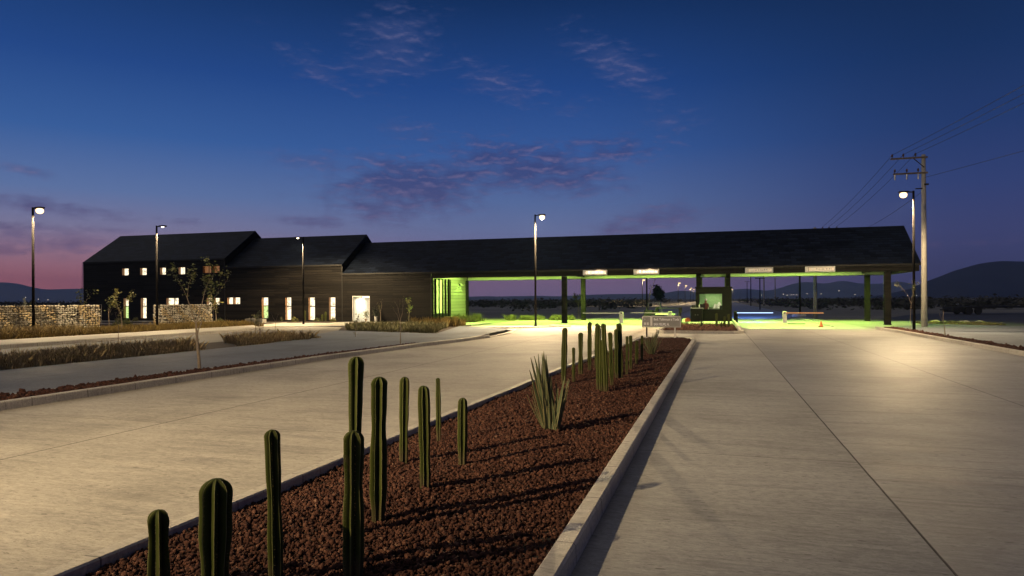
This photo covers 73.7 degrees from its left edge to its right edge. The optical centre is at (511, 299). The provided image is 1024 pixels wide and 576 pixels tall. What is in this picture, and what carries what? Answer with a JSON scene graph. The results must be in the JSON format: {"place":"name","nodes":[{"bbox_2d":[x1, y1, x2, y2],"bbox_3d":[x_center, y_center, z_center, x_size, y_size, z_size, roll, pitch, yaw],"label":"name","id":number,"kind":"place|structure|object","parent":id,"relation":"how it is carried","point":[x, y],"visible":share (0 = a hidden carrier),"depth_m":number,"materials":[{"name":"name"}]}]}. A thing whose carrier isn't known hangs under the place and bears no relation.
{"place":"outdoors","nodes":[
{"label":"outdoors","id":0,"kind":"place"},
{"bbox_2d":[100,324,149,326],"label":"verge","id":1,"kind":"structure","parent":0,"point":[114,325],"depth_m":59.67,"materials":[{"name":"soil"}]},
{"bbox_2d":[0,305,57,328],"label":"gabion wall","id":2,"kind":"structure","parent":1,"relation":"on","point":[16,315],"depth_m":39.45,"materials":[{"name":"stone"}]},
{"bbox_2d":[32,207,44,325],"bbox_3d":[-26.816,-1.541,38.563,0.910,7.350,0.390,0,0,17],"label":"street lamp","id":3,"kind":"object","parent":1,"relation":"on","point":[39,210],"visible":0.82,"depth_m":38.59,"materials":[{"name":"metal"}]},
{"bbox_2d":[51,304,77,326],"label":"gabion wall","id":4,"kind":"structure","parent":1,"relation":"on","point":[66,315],"depth_m":41.77,"materials":[{"name":"stone"}]},
{"bbox_2d":[76,288,98,304],"bbox_3d":[-30.235,0.645,48.680,1.128,3.017,1.476,0,0,49],"label":"young tree","id":5,"kind":"object","parent":1,"relation":"on","point":[82,294],"visible":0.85,"depth_m":48.65,"materials":[{"name":"green plant"}]},
{"bbox_2d":[77,304,101,327],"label":"gabion wall","id":6,"kind":"structure","parent":1,"relation":"on","point":[88,315],"depth_m":43.09,"materials":[{"name":"beige stone"}]},
{"bbox_2d":[103,295,117,317],"bbox_3d":[-28.783,0.913,48.971,0.984,2.464,0.926,0,0,44],"label":"young tree","id":7,"kind":"object","parent":1,"relation":"on","point":[110,303],"visible":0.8,"depth_m":48.96,"materials":[{"name":"green plant"}]},
{"bbox_2d":[112,318,133,326],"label":"shrub","id":8,"kind":"object","parent":1,"relation":"on","point":[123,324],"visible":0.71,"depth_m":53.86,"materials":[{"name":"green plant"}]},
{"bbox_2d":[111,288,136,326],"bbox_3d":[-23.910,0.718,42.038,1.546,2.805,0.923,0,0,-43],"label":"young tree","id":9,"kind":"object","parent":1,"relation":"on","point":[115,296],"visible":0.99,"depth_m":41.97,"materials":[{"name":"green plant"}]},
{"bbox_2d":[156,225,166,324],"bbox_3d":[-23.668,-1.432,45.973,0.910,7.100,0.320,0,0,17],"label":"street lamp","id":10,"kind":"object","parent":1,"relation":"on","point":[162,226],"visible":0.77,"depth_m":46.00,"materials":[{"name":"metal"}]},
{"bbox_2d":[153,304,212,324],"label":"gabion wall","id":11,"kind":"structure","parent":1,"relation":"on","point":[171,313],"depth_m":50.56,"materials":[{"name":"stone"}]},
{"bbox_2d":[0,325,260,344],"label":"pale walk","id":12,"kind":"structure","parent":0,"point":[47,339],"depth_m":36.81,"materials":[{"name":"concrete"}]},
{"bbox_2d":[0,319,263,339],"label":"verge grass","id":13,"kind":"structure","parent":0,"point":[106,329],"depth_m":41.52,"materials":[{"name":"plant"}]},
{"bbox_2d":[45,341,236,365],"bbox_3d":[-19.901,2.050,6.456,3.550,0.001,61.000,0,0,17],"label":"planting bed","id":14,"kind":"object","parent":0,"point":[214,345],"depth_m":29.89,"materials":[{"name":"soil"}]},
{"bbox_2d":[250,310,261,335],"bbox_3d":[-11.997,1.261,32.239,0.521,1.501,0.778,0,0,17],"label":"young tree","id":15,"kind":"object","parent":14,"relation":"on","point":[256,322],"visible":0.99,"depth_m":32.22,"materials":[{"name":"green plant"}]},
{"bbox_2d":[0,328,320,369],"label":"planting grass","id":16,"kind":"structure","parent":0,"point":[70,352],"depth_m":24.47,"materials":[{"name":"plant"}]},
{"bbox_2d":[0,326,339,355],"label":"parking lane","id":17,"kind":"structure","parent":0,"point":[210,338],"depth_m":37.59,"materials":[{"name":"concrete"}]},
{"bbox_2d":[0,328,262,348],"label":"parking kerb","id":18,"kind":"structure","parent":17,"relation":"on","point":[103,339],"depth_m":34.76,"materials":[{"name":"concrete"}]},
{"bbox_2d":[0,282,495,301],"bbox_3d":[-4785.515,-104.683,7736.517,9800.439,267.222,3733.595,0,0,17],"label":"hill","id":19,"kind":"structure","parent":0,"point":[12,292],"depth_m":7099.04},
{"bbox_2d":[0,326,507,393],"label":"sidewalk","id":20,"kind":"structure","parent":0,"point":[35,378],"depth_m":22.65,"materials":[{"name":"concrete"}]},
{"bbox_2d":[100,321,492,326],"bbox_3d":[-24.646,2.128,59.417,44.800,0.090,12.200,0,0,17],"label":"entrance apron","id":21,"kind":"object","parent":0,"point":[286,324],"visible":0.16,"depth_m":55.93,"materials":[{"name":"concrete"}]},
{"bbox_2d":[100,321,271,323],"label":"front lawn","id":22,"kind":"structure","parent":21,"relation":"on","point":[152,322],"depth_m":63.30,"materials":[{"name":"plant"}]},
{"bbox_2d":[206,295,223,320],"bbox_3d":[-26.688,0.815,61.327,1.511,2.638,1.038,0,0,-25],"label":"young tree","id":23,"kind":"object","parent":22,"relation":"on","point":[215,303],"visible":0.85,"depth_m":61.31,"materials":[{"name":"green plant"}]},
{"bbox_2d":[294,237,304,323],"bbox_3d":[-17.615,-1.562,56.795,0.910,7.300,0.320,0,0,17],"label":"street lamp","id":24,"kind":"object","parent":21,"relation":"on","point":[302,275],"visible":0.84,"depth_m":56.66,"materials":[{"name":"metal"}]},
{"bbox_2d":[287,321,341,322],"bbox_3d":[-17.610,2.051,61.494,4.300,0.075,2.600,0,0,17],"label":"front bed","id":25,"kind":"object","parent":21,"relation":"on","point":[314,322],"visible":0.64,"depth_m":60.52,"materials":[{"name":"soil"}]},
{"bbox_2d":[372,306,378,320],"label":"potted plant","id":26,"kind":"object","parent":21,"relation":"on","point":[374,311],"visible":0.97,"depth_m":60.92,"materials":[{"name":"green plant"}]},
{"bbox_2d":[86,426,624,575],"bbox_3d":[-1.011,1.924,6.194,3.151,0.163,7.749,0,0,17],"label":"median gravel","id":27,"kind":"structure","parent":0,"point":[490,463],"depth_m":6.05,"materials":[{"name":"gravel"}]},
{"bbox_2d":[341,430,363,575],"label":"column cactus","id":28,"kind":"object","parent":27,"relation":"on","point":[353,513],"depth_m":4.63,"materials":[{"name":"plant"}]},
{"bbox_2d":[436,378,440,441],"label":"column cactus","id":29,"kind":"object","parent":27,"relation":"on","point":[438,411],"depth_m":9.19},
{"bbox_2d":[344,320,448,332],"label":"corner bed grass","id":30,"kind":"structure","parent":0,"point":[415,326],"depth_m":43.45,"materials":[{"name":"plant"}]},
{"bbox_2d":[339,325,464,333],"bbox_3d":[-7.930,1.980,45.689,9.426,0.001,14.414,0,0,-1],"label":"corner bed","id":31,"kind":"object","parent":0,"point":[439,331],"visible":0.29,"depth_m":43.97,"materials":[{"name":"soil"}]},
{"bbox_2d":[409,316,466,326],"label":"corner bed grass","id":32,"kind":"structure","parent":31,"relation":"on","point":[454,322],"depth_m":50.57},
{"bbox_2d":[0,319,1023,575],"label":"road","id":33,"kind":"structure","parent":0,"point":[816,449],"depth_m":9.15,"materials":[{"name":"concrete"}]},
{"bbox_2d":[0,342,414,400],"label":"gravel","id":34,"kind":"structure","parent":33,"relation":"on","point":[22,393],"depth_m":16.27,"materials":[{"name":"gravel"}]},
{"bbox_2d":[165,256,230,368],"bbox_3d":[-8.553,0.384,18.654,1.216,3.122,1.421,0,0,17],"label":"young tree","id":35,"kind":"object","parent":34,"relation":"on","point":[196,321],"visible":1,"depth_m":18.61,"materials":[{"name":"green plant"}]},
{"bbox_2d":[0,335,489,410],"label":"kerb","id":36,"kind":"structure","parent":33,"relation":"on","point":[47,398],"depth_m":17.00,"materials":[{"name":"concrete"}]},
{"bbox_2d":[35,336,695,575],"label":"median kerb","id":37,"kind":"structure","parent":33,"relation":"on","point":[564,554],"depth_m":6.45,"materials":[{"name":"concrete"}]},
{"bbox_2d":[129,382,660,575],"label":"median bed","id":38,"kind":"object","parent":33,"relation":"on","point":[510,549],"depth_m":5.58,"materials":[{"name":"gravel"}]},
{"bbox_2d":[145,509,171,575],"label":"column cactus","id":39,"kind":"object","parent":38,"relation":"on","point":[158,560],"depth_m":4.42,"materials":[{"name":"plant"}]},
{"bbox_2d":[197,478,233,575],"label":"column cactus","id":40,"kind":"object","parent":38,"relation":"on","point":[215,528],"depth_m":4.23,"materials":[{"name":"plant"}]},
{"bbox_2d":[264,429,283,575],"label":"column cactus","id":41,"kind":"object","parent":38,"relation":"on","point":[272,438],"depth_m":4.59,"materials":[{"name":"plant"}]},
{"bbox_2d":[347,356,363,432],"bbox_3d":[-1.274,1.211,5.585,0.159,1.490,0.178,0,0,17],"label":"column cactus","id":42,"kind":"object","parent":38,"relation":"on","point":[355,381],"depth_m":5.56,"materials":[{"name":"plant"}]},
{"bbox_2d":[369,377,387,522],"bbox_3d":[-1.152,1.311,5.896,0.180,1.290,0.175,0,0,-7],"label":"column cactus","id":43,"kind":"object","parent":38,"relation":"on","point":[378,468],"depth_m":5.85,"materials":[{"name":"plant"}]},
{"bbox_2d":[399,377,408,463],"bbox_3d":[-1.264,1.431,8.012,0.156,1.050,0.132,0,0,17],"label":"column cactus","id":44,"kind":"object","parent":38,"relation":"on","point":[403,410],"depth_m":7.99,"materials":[{"name":"plant"}]},
{"bbox_2d":[418,386,430,488],"bbox_3d":[-0.880,1.409,6.853,0.154,1.090,0.155,0,0,17],"label":"column cactus","id":45,"kind":"object","parent":38,"relation":"on","point":[424,406],"depth_m":6.82,"materials":[{"name":"plant"}]},
{"bbox_2d":[457,398,467,464],"bbox_3d":[-0.568,1.543,7.883,0.143,0.820,0.142,0,0,17],"label":"column cactus","id":46,"kind":"object","parent":38,"relation":"on","point":[462,436],"depth_m":7.86,"materials":[{"name":"plant"}]},
{"bbox_2d":[561,328,567,383],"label":"column cactus","id":47,"kind":"object","parent":38,"relation":"on","point":[564,353],"depth_m":15.36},
{"bbox_2d":[578,333,582,374],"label":"column cactus","id":48,"kind":"object","parent":38,"relation":"on","point":[580,357],"depth_m":17.16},
{"bbox_2d":[587,322,591,369],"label":"column cactus","id":49,"kind":"object","parent":38,"relation":"on","point":[589,348],"depth_m":18.19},
{"bbox_2d":[594,323,597,368],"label":"column cactus","id":50,"kind":"object","parent":38,"relation":"on","point":[595,345],"depth_m":18.67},
{"bbox_2d":[599,340,603,390],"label":"column cactus","id":51,"kind":"object","parent":38,"relation":"on","point":[601,383],"depth_m":14.08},
{"bbox_2d":[608,332,613,384],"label":"column cactus","id":52,"kind":"object","parent":38,"relation":"on","point":[611,365],"depth_m":15.00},
{"bbox_2d":[614,329,617,377],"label":"column cactus","id":53,"kind":"object","parent":38,"relation":"on","point":[616,352],"depth_m":16.16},
{"bbox_2d":[635,340,637,363],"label":"column cactus","id":54,"kind":"object","parent":38,"relation":"on","point":[636,351],"depth_m":19.69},
{"bbox_2d":[83,226,920,324],"bbox_3d":[-6.315,-2.593,64.705,77.460,9.250,9.480,0,0,17],"label":"gatehouse","id":55,"kind":"object","parent":33,"relation":"on","point":[347,278],"visible":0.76,"depth_m":62.43,"materials":[{"name":"tile"}]},
{"bbox_2d":[124,298,128,317],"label":"window","id":56,"kind":"structure","parent":55,"relation":"in","point":[126,308],"depth_m":70.09,"materials":[{"name":"green"}]},
{"bbox_2d":[141,298,146,317],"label":"window","id":57,"kind":"structure","parent":55,"relation":"in","point":[143,300],"depth_m":69.46,"materials":[{"name":"grey"}]},
{"bbox_2d":[166,298,178,304],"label":"window","id":58,"kind":"structure","parent":55,"relation":"in","point":[175,301],"depth_m":68.45,"materials":[{"name":"grey"}]},
{"bbox_2d":[262,298,267,317],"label":"window","id":59,"kind":"structure","parent":55,"relation":"in","point":[264,300],"depth_m":65.34,"materials":[{"name":"grey"}]},
{"bbox_2d":[285,298,290,319],"bbox_3d":[-21.014,0.860,64.448,0.620,2.090,0.320,0,0,17],"label":"window","id":60,"kind":"structure","parent":55,"relation":"in","point":[287,300],"depth_m":64.61,"materials":[{"name":"grey"}]},
{"bbox_2d":[308,297,314,319],"bbox_3d":[-18.604,0.853,63.729,0.670,2.080,0.320,0,0,17],"label":"window","id":61,"kind":"structure","parent":55,"relation":"in","point":[311,300],"depth_m":63.88,"materials":[{"name":"grey"}]},
{"bbox_2d":[329,297,334,319],"bbox_3d":[-16.534,0.848,63.113,0.650,2.070,0.320,0,0,17],"label":"window","id":62,"kind":"structure","parent":55,"relation":"in","point":[331,300],"depth_m":63.27,"materials":[{"name":"grey"}]},
{"bbox_2d":[352,296,369,321],"bbox_3d":[-13.287,0.841,63.522,1.740,2.330,3.040,0,0,17],"label":"doorway","id":63,"kind":"structure","parent":55,"relation":"in","point":[359,303],"depth_m":63.41,"materials":[{"name":"paint"}]},
{"bbox_2d":[583,270,606,274],"bbox_3d":[6.801,-2.199,55.872,2.000,0.430,0.200,0,0,17],"label":"light box","id":64,"kind":"object","parent":55,"relation":"attached to","point":[594,272],"visible":1,"depth_m":55.79,"materials":[{"name":"plastic"}]},
{"bbox_2d":[634,269,658,274],"bbox_3d":[10.759,-2.219,54.692,2.020,0.430,0.200,0,0,17],"label":"light box","id":65,"kind":"object","parent":55,"relation":"attached to","point":[644,271],"visible":1,"depth_m":54.64,"materials":[{"name":"plastic"}]},
{"bbox_2d":[745,267,772,272],"bbox_3d":[18.900,-2.249,52.266,2.030,0.430,0.200,0,0,17],"label":"light box","id":66,"kind":"object","parent":55,"relation":"attached to","point":[758,269],"visible":1,"depth_m":52.18,"materials":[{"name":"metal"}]},
{"bbox_2d":[805,266,834,271],"bbox_3d":[23.025,-2.270,51.036,2.060,0.430,0.200,0,0,17],"label":"light box","id":67,"kind":"object","parent":55,"relation":"attached to","point":[819,268],"visible":1,"depth_m":50.96,"materials":[{"name":"plastic"}]},
{"bbox_2d":[489,324,570,328],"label":"curb","id":68,"kind":"structure","parent":33,"relation":"on","point":[550,325],"depth_m":47.96,"materials":[{"name":"concrete"}]},
{"bbox_2d":[534,214,545,325],"bbox_3d":[1.933,-2.060,48.203,0.910,7.900,0.390,0,0,17],"label":"street lamp","id":69,"kind":"object","parent":68,"relation":"on","point":[541,216],"visible":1,"depth_m":48.23,"materials":[{"name":"metal"}]},
{"bbox_2d":[504,314,574,319],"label":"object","id":70,"kind":"structure","parent":33,"relation":"on","point":[540,317],"depth_m":65.85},
{"bbox_2d":[583,312,623,322],"bbox_3d":[7.592,1.487,56.784,3.400,0.950,0.370,0,0,17],"label":"gate barrier","id":71,"kind":"object","parent":33,"relation":"on","point":[621,317],"visible":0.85,"depth_m":56.29,"materials":[{"name":"metal"}]},
{"bbox_2d":[631,311,671,315],"bbox_3d":[12.061,1.480,59.000,3.500,0.920,0.370,0,0,17],"label":"gate barrier","id":72,"kind":"object","parent":33,"relation":"on","point":[669,313],"visible":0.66,"depth_m":58.63,"materials":[{"name":"metal"}]},
{"bbox_2d":[657,318,743,333],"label":"island kerb","id":73,"kind":"structure","parent":33,"relation":"on","point":[737,325],"depth_m":39.08,"materials":[{"name":"concrete"}]},
{"bbox_2d":[681,319,732,323],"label":"island slab","id":74,"kind":"structure","parent":33,"relation":"on","point":[708,322],"depth_m":53.17,"materials":[{"name":"concrete"}]},
{"bbox_2d":[663,323,737,330],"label":"island gravel","id":75,"kind":"structure","parent":74,"relation":"on","point":[698,327],"depth_m":42.05,"materials":[{"name":"gravel"}]},
{"bbox_2d":[695,287,731,320],"bbox_3d":[16.984,0.365,57.505,2.940,2.820,3.080,0,0,17],"label":"guard booth","id":76,"kind":"object","parent":74,"relation":"on","point":[716,295],"visible":0.76,"depth_m":56.13,"materials":[{"name":"green paint"}]},
{"bbox_2d":[699,293,722,309],"bbox_3d":[16.361,0.168,56.224,1.880,1.360,0.150,0,0,17],"label":"window frame","id":77,"kind":"structure","parent":76,"relation":"in","point":[699,293],"depth_m":56.07,"materials":[{"name":"metal"}]},
{"bbox_2d":[734,311,772,321],"bbox_3d":[20.015,1.440,56.734,3.100,0.920,0.370,0,0,17],"label":"gate barrier","id":78,"kind":"object","parent":33,"relation":"on","point":[736,316],"visible":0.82,"depth_m":56.97,"materials":[{"name":"metal"}]},
{"bbox_2d":[782,311,823,322],"bbox_3d":[23.118,1.414,54.348,3.050,0.940,0.370,0,0,17],"label":"gate barrier","id":79,"kind":"object","parent":33,"relation":"on","point":[784,316],"visible":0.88,"depth_m":54.42,"materials":[{"name":"metal"}]},
{"bbox_2d":[875,327,1023,355],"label":"kerb","id":80,"kind":"structure","parent":33,"relation":"on","point":[999,349],"depth_m":28.87,"materials":[{"name":"concrete"}]},
{"bbox_2d":[0,0,1023,296],"label":"sky","id":81,"kind":"structure","parent":0,"point":[383,120],"materials":[{"name":"blue"}]},
{"bbox_2d":[3,297,1023,337],"bbox_3d":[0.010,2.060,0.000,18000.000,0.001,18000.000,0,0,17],"label":"ground","id":82,"kind":"structure","parent":0,"point":[493,314],"depth_m":109.16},
{"bbox_2d":[450,313,485,321],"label":"grass","id":83,"kind":"structure","parent":82,"relation":"on","point":[476,317],"depth_m":61.23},
{"bbox_2d":[0,293,1023,311],"bbox_3d":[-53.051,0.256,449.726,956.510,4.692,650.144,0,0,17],"label":"scrub belt","id":84,"kind":"object","parent":82,"relation":"on","point":[876,303],"visible":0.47,"depth_m":170.75,"materials":[{"name":"plant"}]},
{"bbox_2d":[573,292,580,317],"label":"young tree","id":85,"kind":"object","parent":82,"relation":"on","point":[576,298],"visible":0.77,"depth_m":72.97,"materials":[{"name":"green plant"}]},
{"bbox_2d":[652,284,664,306],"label":"round tree","id":86,"kind":"object","parent":82,"relation":"on","point":[658,293],"visible":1,"depth_m":166.01,"materials":[{"name":"green plant"}]},
{"bbox_2d":[813,226,836,317],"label":"power pole","id":87,"kind":"object","parent":82,"relation":"on","point":[814,295],"visible":0.46,"depth_m":68.51,"materials":[{"name":"concrete"}]},
{"bbox_2d":[432,363,672,437],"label":"median gravel","id":88,"kind":"structure","parent":0,"point":[637,385],"depth_m":12.14,"materials":[{"name":"gravel"}]},
{"bbox_2d":[527,354,569,429],"bbox_3d":[0.549,1.350,9.920,0.546,1.196,0.439,0,0,-22],"label":"agave","id":89,"kind":"object","parent":88,"relation":"on","point":[551,414],"visible":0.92,"depth_m":9.89,"materials":[{"name":"green plant"}]},
{"bbox_2d":[572,347,574,381],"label":"column cactus","id":90,"kind":"object","parent":88,"relation":"on","point":[573,364],"depth_m":15.85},
{"bbox_2d":[596,324,600,389],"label":"column cactus","id":91,"kind":"object","parent":88,"relation":"on","point":[598,332],"depth_m":14.30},
{"bbox_2d":[601,323,607,391],"bbox_3d":[1.904,1.216,14.027,0.150,1.450,0.115,0,0,17],"label":"column cactus","id":92,"kind":"object","parent":88,"relation":"on","point":[604,352],"depth_m":13.99,"materials":[{"name":"plant"}]},
{"bbox_2d":[616,323,622,377],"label":"column cactus","id":93,"kind":"object","parent":88,"relation":"on","point":[620,353],"depth_m":16.29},
{"bbox_2d":[625,336,628,373],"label":"column cactus","id":94,"kind":"object","parent":88,"relation":"on","point":[626,364],"depth_m":17.24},
{"bbox_2d":[629,335,631,369],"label":"column cactus","id":95,"kind":"object","parent":88,"relation":"on","point":[630,352],"depth_m":18.30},
{"bbox_2d":[583,337,690,365],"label":"median gravel","id":96,"kind":"structure","parent":0,"point":[669,351],"depth_m":24.15,"materials":[{"name":"gravel"}]},
{"bbox_2d":[643,329,660,353],"bbox_3d":[4.716,1.434,23.239,0.623,0.988,0.653,0,0,-40],"label":"agave","id":97,"kind":"object","parent":96,"relation":"on","point":[651,346],"visible":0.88,"depth_m":23.19,"materials":[{"name":"green plant"}]},
{"bbox_2d":[642,316,680,337],"bbox_3d":[7.180,1.344,32.823,1.840,1.120,0.175,0,0,17],"label":"road sign","id":98,"kind":"object","parent":96,"relation":"on","point":[674,322],"visible":0.99,"depth_m":32.76,"materials":[{"name":"metal"}]},
{"bbox_2d":[586,302,695,319],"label":"entry road","id":99,"kind":"structure","parent":0,"point":[685,312],"depth_m":88.11,"materials":[{"name":"concrete"}]},
{"bbox_2d":[646,278,647,308],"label":"lamp post","id":100,"kind":"object","parent":99,"relation":"on","point":[646,293],"visible":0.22,"depth_m":78.77,"materials":[{"name":"metal"}]},
{"bbox_2d":[643,302,663,315],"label":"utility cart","id":101,"kind":"object","parent":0,"point":[647,314],"visible":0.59,"depth_m":68.39,"materials":[{"name":"metal"}]},
{"bbox_2d":[469,281,916,299],"bbox_3d":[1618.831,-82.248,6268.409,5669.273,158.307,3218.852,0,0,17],"label":"hill","id":102,"kind":"structure","parent":0,"point":[841,289],"depth_m":5862.24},
{"bbox_2d":[690,308,702,321],"bbox_3d":[14.933,1.225,55.230,1.020,1.120,0.695,0,0,17],"label":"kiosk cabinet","id":103,"kind":"object","parent":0,"point":[696,314],"visible":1,"depth_m":54.95,"materials":[{"name":"metal"}]},
{"bbox_2d":[732,302,818,319],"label":"exit road","id":104,"kind":"structure","parent":0,"point":[774,315],"depth_m":84.42,"materials":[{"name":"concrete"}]},
{"bbox_2d":[755,278,764,309],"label":"lamp post","id":105,"kind":"object","parent":104,"relation":"on","point":[759,293],"visible":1,"depth_m":119.53,"materials":[{"name":"metal"}]},
{"bbox_2d":[792,276,805,316],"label":"lamp post","id":106,"kind":"object","parent":104,"relation":"on","point":[798,315],"visible":0.75,"depth_m":73.41,"materials":[{"name":"metal"}]},
{"bbox_2d":[854,261,1023,297],"bbox_3d":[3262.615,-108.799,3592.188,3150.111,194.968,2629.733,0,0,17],"label":"hill","id":107,"kind":"structure","parent":0,"point":[1000,279],"depth_m":3296.72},
{"bbox_2d":[883,324,1023,346],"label":"walk","id":108,"kind":"structure","parent":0,"point":[1012,335],"depth_m":37.76,"materials":[{"name":"concrete"}]},
{"bbox_2d":[898,191,915,329],"bbox_3d":[22.491,-2.188,38.789,0.910,7.950,0.390,0,0,17],"label":"street lamp","id":109,"kind":"object","parent":108,"relation":"on","point":[903,194],"visible":0.88,"depth_m":38.66,"materials":[{"name":"metal"}]},
{"bbox_2d":[896,279,919,321],"bbox_3d":[22.116,0.315,38.280,0.438,2.951,1.414,0,0,-37],"label":"young tree","id":110,"kind":"object","parent":108,"relation":"on","point":[914,285],"visible":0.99,"depth_m":38.06,"materials":[{"name":"green plant"}]},
{"bbox_2d":[890,153,928,326],"bbox_3d":[25.854,-3.864,44.449,2.200,11.270,0.407,0,0,17],"label":"power pole","id":111,"kind":"object","parent":108,"relation":"on","point":[924,307],"visible":1,"depth_m":44.11,"materials":[{"name":"concrete"}]},
{"bbox_2d":[893,85,1023,154],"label":"power wire","id":112,"kind":"object","parent":111,"relation":"attached to","point":[962,118],"visible":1,"depth_m":34.44,"materials":[{"name":"metal"}]},
{"bbox_2d":[891,313,1023,325],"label":"asphalt lot","id":113,"kind":"structure","parent":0,"point":[1012,319],"depth_m":67.20,"materials":[{"name":"asphalt"}]},
{"bbox_2d":[912,321,1005,324],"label":"lawn grass","id":114,"kind":"structure","parent":113,"relation":"on","point":[969,323],"depth_m":49.91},
{"bbox_2d":[940,306,1023,313],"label":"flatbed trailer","id":115,"kind":"object","parent":113,"relation":"on","point":[964,309],"visible":0.98,"depth_m":79.21,"materials":[{"name":"metal"}]},
{"label":"right bed","id":116,"kind":"structure","parent":0,"visible":0},
{"bbox_2d":[884,326,1023,350],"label":"gravel","id":117,"kind":"structure","parent":116,"relation":"on","point":[1006,345],"depth_m":29.87,"materials":[{"name":"gravel"}]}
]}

